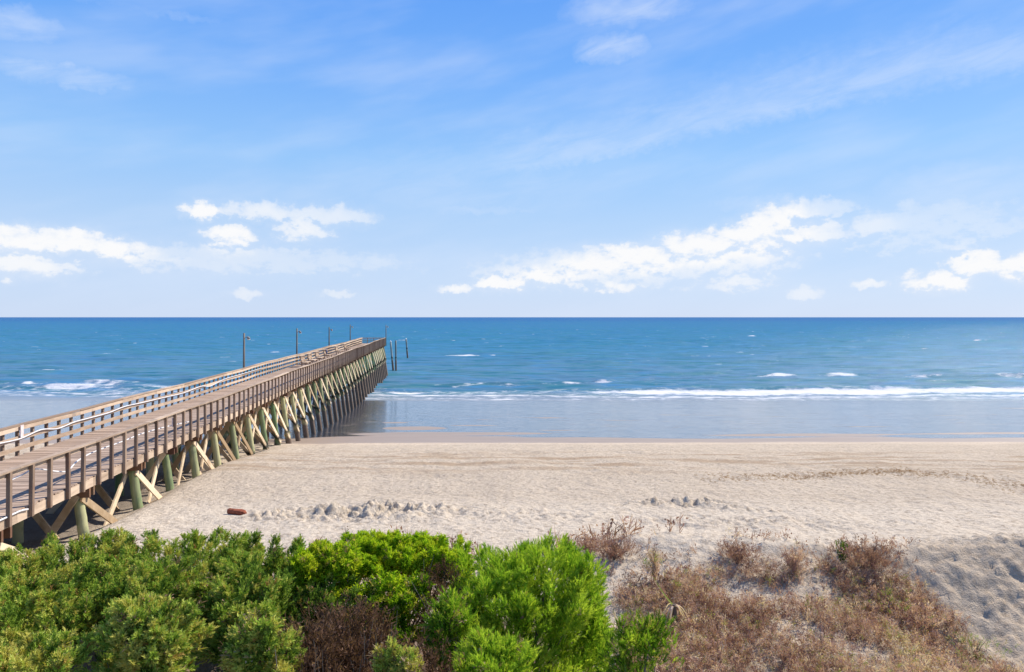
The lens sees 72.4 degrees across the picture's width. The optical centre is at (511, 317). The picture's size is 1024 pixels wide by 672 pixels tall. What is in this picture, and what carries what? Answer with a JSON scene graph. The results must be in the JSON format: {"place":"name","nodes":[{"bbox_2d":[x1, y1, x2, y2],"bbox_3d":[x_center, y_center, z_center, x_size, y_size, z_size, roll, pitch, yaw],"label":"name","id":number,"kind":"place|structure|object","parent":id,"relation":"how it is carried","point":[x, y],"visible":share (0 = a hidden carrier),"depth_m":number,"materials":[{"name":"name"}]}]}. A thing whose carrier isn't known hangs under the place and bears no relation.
{"place":"outdoors","nodes":[
{"label":"outdoors","id":0,"kind":"place"},
{"bbox_2d":[0,400,1023,671],"bbox_3d":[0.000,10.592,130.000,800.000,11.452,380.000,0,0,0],"label":"beach","id":1,"kind":"structure","parent":0,"point":[502,474],"depth_m":25.13,"materials":[{"name":"beige sand"}]},
{"bbox_2d":[0,530,96,645],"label":"juniper shrub","id":2,"kind":"object","parent":1,"relation":"on","point":[43,558],"visible":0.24,"depth_m":13.20,"materials":[{"name":"green plant"}]},
{"bbox_2d":[0,624,122,671],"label":"juniper shrub","id":3,"kind":"object","parent":1,"relation":"on","point":[54,653],"visible":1,"depth_m":8.55,"materials":[{"name":"green plant"}]},
{"bbox_2d":[0,554,124,651],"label":"juniper shrub","id":4,"kind":"object","parent":1,"relation":"on","point":[37,602],"visible":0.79,"depth_m":10.47,"materials":[{"name":"green plant"}]},
{"bbox_2d":[62,526,149,622],"bbox_3d":[-7.813,5.125,13.373,2.214,2.048,1.741,0,0,-32],"label":"juniper shrub","id":5,"kind":"object","parent":1,"relation":"on","point":[108,545],"visible":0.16,"depth_m":13.38,"materials":[{"name":"green plant"}]},
{"bbox_2d":[47,553,208,668],"bbox_3d":[-5.935,5.086,11.226,2.574,2.517,2.112,0,0,0],"label":"juniper shrub","id":6,"kind":"object","parent":1,"relation":"on","point":[136,581],"visible":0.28,"depth_m":11.05,"materials":[{"name":"green plant"}]},
{"bbox_2d":[79,590,218,671],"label":"juniper shrub","id":7,"kind":"object","parent":1,"relation":"on","point":[148,633],"visible":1,"depth_m":8.72,"materials":[{"name":"green plant"}]},
{"bbox_2d":[91,525,268,645],"bbox_3d":[-6.069,5.036,12.804,3.236,2.267,2.785,0,0,0],"label":"juniper shrub","id":8,"kind":"object","parent":1,"relation":"on","point":[153,543],"visible":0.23,"depth_m":12.97,"materials":[{"name":"green plant"}]},
{"bbox_2d":[0,338,387,558],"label":"pier","id":9,"kind":"structure","parent":1,"relation":"on","point":[230,415],"depth_m":29.15,"materials":[{"name":"brown wood"}]},
{"bbox_2d":[0,508,28,520],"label":"hose","id":10,"kind":"object","parent":9,"relation":"on","point":[14,513],"visible":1,"depth_m":16.52,"materials":[{"name":"white plastic"}]},
{"bbox_2d":[20,425,23,436],"bbox_3d":[-16.307,3.792,23.293,0.030,0.396,0.180,0,0,-6],"label":"notice sign","id":11,"kind":"object","parent":9,"relation":"attached to","point":[21,430],"visible":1,"depth_m":23.27,"materials":[{"name":"white"}]},
{"bbox_2d":[12,421,188,479],"bbox_3d":[-12.437,4.009,22.373,0.040,0.462,11.882,0,0,-6],"label":"hose","id":12,"kind":"object","parent":9,"relation":"attached to","point":[86,455],"visible":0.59,"depth_m":19.58,"materials":[{"name":"white plastic"}]},
{"bbox_2d":[0,368,260,443],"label":"hose","id":13,"kind":"object","parent":9,"relation":"attached to","point":[111,411],"visible":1,"depth_m":28.76,"materials":[{"name":"white plastic"}]},
{"bbox_2d":[243,333,249,367],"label":"lamp pole","id":14,"kind":"object","parent":9,"relation":"attached to","point":[247,337],"visible":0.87,"depth_m":50.26,"materials":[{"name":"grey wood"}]},
{"bbox_2d":[296,328,300,364],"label":"lamp pole","id":15,"kind":"object","parent":9,"relation":"attached to","point":[297,331],"visible":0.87,"depth_m":68.55,"materials":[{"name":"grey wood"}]},
{"bbox_2d":[300,355,310,365],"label":"bench","id":16,"kind":"object","parent":9,"relation":"on","point":[303,359],"visible":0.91,"depth_m":64.67,"materials":[{"name":"brown wood"}]},
{"bbox_2d":[307,353,317,363],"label":"bench","id":17,"kind":"object","parent":9,"relation":"on","point":[310,355],"visible":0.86,"depth_m":68.39,"materials":[{"name":"brown wood"}]},
{"bbox_2d":[315,351,323,361],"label":"bench","id":18,"kind":"object","parent":9,"relation":"on","point":[316,356],"visible":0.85,"depth_m":71.80,"materials":[{"name":"brown wood"}]},
{"bbox_2d":[323,349,331,358],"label":"bench","id":19,"kind":"object","parent":9,"relation":"on","point":[324,352],"visible":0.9,"depth_m":77.01,"materials":[{"name":"brown wood"}]},
{"bbox_2d":[227,508,246,514],"bbox_3d":[-8.373,5.930,21.298,0.604,0.214,0.217,3,0,8],"label":"timber block","id":20,"kind":"object","parent":1,"relation":"on","point":[236,511],"depth_m":21.23,"materials":[{"name":"brown wood"}]},
{"bbox_2d":[188,562,322,670],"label":"juniper shrub","id":21,"kind":"object","parent":1,"relation":"on","point":[226,601],"visible":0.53,"depth_m":10.54,"materials":[{"name":"green plant"}]},
{"bbox_2d":[213,607,307,671],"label":"juniper shrub","id":22,"kind":"object","parent":1,"relation":"on","point":[251,638],"visible":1,"depth_m":8.66,"materials":[{"name":"green plant"}]},
{"bbox_2d":[197,532,326,628],"bbox_3d":[-4.262,4.979,12.134,2.506,2.513,2.091,0,0,0],"label":"juniper shrub","id":23,"kind":"object","parent":1,"relation":"on","point":[275,560],"visible":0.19,"depth_m":11.99,"materials":[{"name":"green plant"}]},
{"bbox_2d":[262,595,371,671],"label":"dead bush","id":24,"kind":"object","parent":1,"relation":"on","point":[311,656],"visible":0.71,"depth_m":9.35,"materials":[{"name":"brown plant"}]},
{"bbox_2d":[287,536,368,619],"bbox_3d":[-3.093,4.977,11.769,1.335,2.568,1.245,0,0,-16],"label":"myrtle shrub","id":25,"kind":"object","parent":1,"relation":"on","point":[319,561],"visible":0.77,"depth_m":11.61,"materials":[{"name":"green plant"}]},
{"bbox_2d":[300,574,386,642],"bbox_3d":[-2.799,5.261,11.279,1.755,2.171,1.408,0,0,0],"label":"juniper shrub","id":26,"kind":"object","parent":1,"relation":"on","point":[350,595],"visible":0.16,"depth_m":11.17,"materials":[{"name":"green plant"}]},
{"bbox_2d":[304,593,405,671],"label":"dead bush","id":27,"kind":"object","parent":1,"relation":"on","point":[370,628],"visible":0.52,"depth_m":9.93,"materials":[{"name":"brown plant"}]},
{"bbox_2d":[350,569,435,646],"bbox_3d":[-1.847,5.235,11.423,1.600,2.203,1.516,0,0,0],"label":"myrtle shrub","id":28,"kind":"object","parent":1,"relation":"on","point":[392,591],"visible":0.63,"depth_m":11.29,"materials":[{"name":"green plant"}]},
{"bbox_2d":[320,526,475,646],"bbox_3d":[-2.206,5.037,12.626,3.203,2.367,1.846,0,0,0],"label":"myrtle shrub","id":29,"kind":"object","parent":1,"relation":"on","point":[393,551],"visible":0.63,"depth_m":12.40,"materials":[{"name":"green plant"}]},
{"bbox_2d":[366,628,429,671],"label":"juniper shrub","id":30,"kind":"object","parent":1,"relation":"on","point":[394,657],"visible":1,"depth_m":8.67,"materials":[{"name":"green plant"}]},
{"bbox_2d":[369,626,456,671],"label":"dead bush","id":31,"kind":"object","parent":1,"relation":"on","point":[431,666],"visible":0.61,"depth_m":9.30,"materials":[{"name":"brown plant"}]},
{"bbox_2d":[410,554,475,671],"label":"dead bush","id":32,"kind":"object","parent":1,"relation":"on","point":[437,593],"visible":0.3,"depth_m":11.50,"materials":[{"name":"brown plant"}]},
{"bbox_2d":[418,585,481,671],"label":"cedar shrub","id":33,"kind":"object","parent":1,"relation":"on","point":[454,621],"visible":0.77,"depth_m":10.16,"materials":[{"name":"green plant"}]},
{"bbox_2d":[266,514,718,597],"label":"dry stalks","id":34,"kind":"object","parent":1,"relation":"on","point":[607,533],"visible":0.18,"depth_m":17.15,"materials":[{"name":"brown plant"}]},
{"bbox_2d":[450,626,541,671],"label":"cedar shrub","id":35,"kind":"object","parent":1,"relation":"on","point":[477,651],"visible":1,"depth_m":8.85,"materials":[{"name":"green plant"}]},
{"bbox_2d":[433,527,616,671],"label":"cedar shrub","id":36,"kind":"object","parent":1,"relation":"on","point":[578,618],"visible":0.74,"depth_m":11.00,"materials":[{"name":"green plant"}]},
{"bbox_2d":[575,529,603,553],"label":"dry bush","id":37,"kind":"object","parent":1,"relation":"on","point":[588,547],"visible":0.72,"depth_m":16.54,"materials":[{"name":"brown plant"}]},
{"bbox_2d":[568,531,657,561],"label":"dry bush","id":38,"kind":"object","parent":1,"relation":"on","point":[613,546],"visible":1,"depth_m":16.02,"materials":[{"name":"brown plant"}]},
{"bbox_2d":[594,607,684,671],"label":"cedar shrub","id":39,"kind":"object","parent":1,"relation":"on","point":[640,640],"visible":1,"depth_m":9.56,"materials":[{"name":"green plant"}]},
{"bbox_2d":[638,544,666,580],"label":"grass clump","id":40,"kind":"object","parent":1,"relation":"on","point":[654,559],"visible":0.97,"depth_m":15.01,"materials":[{"name":"beige plant"}]},
{"bbox_2d":[654,578,685,633],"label":"dead yucca","id":41,"kind":"object","parent":1,"relation":"on","point":[673,612],"visible":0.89,"depth_m":13.28,"materials":[{"name":"beige plant"}]},
{"bbox_2d":[714,538,765,563],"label":"dry bush","id":42,"kind":"object","parent":1,"relation":"on","point":[733,550],"visible":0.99,"depth_m":15.53,"materials":[{"name":"brown plant"}]},
{"bbox_2d":[593,526,990,660],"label":"sparse twigs","id":43,"kind":"object","parent":1,"relation":"on","point":[798,543],"visible":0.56,"depth_m":15.47,"materials":[{"name":"brown plant"}]},
{"bbox_2d":[779,544,810,575],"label":"dry bush","id":44,"kind":"object","parent":1,"relation":"on","point":[794,558],"visible":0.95,"depth_m":15.13,"materials":[{"name":"brown plant"}]},
{"bbox_2d":[606,550,1023,671],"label":"dry brush","id":45,"kind":"object","parent":1,"relation":"on","point":[923,642],"visible":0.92,"depth_m":13.48,"materials":[{"name":"brown plant"}]},
{"bbox_2d":[836,539,847,562],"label":"green bush","id":46,"kind":"object","parent":1,"relation":"on","point":[842,543],"visible":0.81,"depth_m":15.49,"materials":[{"name":"green plant"}]},
{"bbox_2d":[694,465,1023,494],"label":"reed wrack","id":47,"kind":"object","parent":1,"relation":"on","point":[834,474],"visible":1,"depth_m":27.26,"materials":[{"name":"plant"}]},
{"bbox_2d":[826,532,920,570],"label":"dry bush","id":48,"kind":"object","parent":1,"relation":"on","point":[866,552],"visible":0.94,"depth_m":15.25,"materials":[{"name":"brown plant"}]},
{"bbox_2d":[847,584,932,617],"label":"dry bush","id":49,"kind":"object","parent":1,"relation":"on","point":[891,597],"visible":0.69,"depth_m":14.27,"materials":[{"name":"brown plant"}]},
{"bbox_2d":[860,587,970,627],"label":"dry bush","id":50,"kind":"object","parent":1,"relation":"on","point":[929,613],"visible":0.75,"depth_m":14.01,"materials":[{"name":"brown plant"}]},
{"bbox_2d":[944,628,1018,661],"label":"dry bush","id":51,"kind":"object","parent":1,"relation":"on","point":[970,644],"visible":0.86,"depth_m":13.51,"materials":[{"name":"brown plant"}]},
{"bbox_2d":[0,317,1023,400],"bbox_3d":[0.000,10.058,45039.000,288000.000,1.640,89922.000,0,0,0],"label":"sea","id":52,"kind":"structure","parent":0,"point":[626,358],"depth_m":185.81,"materials":[{"name":"liquid"}]},
{"bbox_2d":[390,340,393,370],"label":"piling","id":53,"kind":"object","parent":52,"relation":"in","point":[391,355],"visible":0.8,"depth_m":136.33,"materials":[{"name":"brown wood"}]},
{"bbox_2d":[395,340,396,370],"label":"piling","id":54,"kind":"object","parent":52,"relation":"in","point":[395,355],"visible":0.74,"depth_m":136.10,"materials":[{"name":"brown wood"}]},
{"bbox_2d":[405,338,407,357],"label":"piling","id":55,"kind":"object","parent":52,"relation":"in","point":[406,348],"visible":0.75,"depth_m":175.84,"materials":[{"name":"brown wood"}]},
{"bbox_2d":[0,0,1023,316],"label":"sky","id":56,"kind":"structure","parent":0,"point":[159,158],"materials":[{"name":"blue"}]}
]}

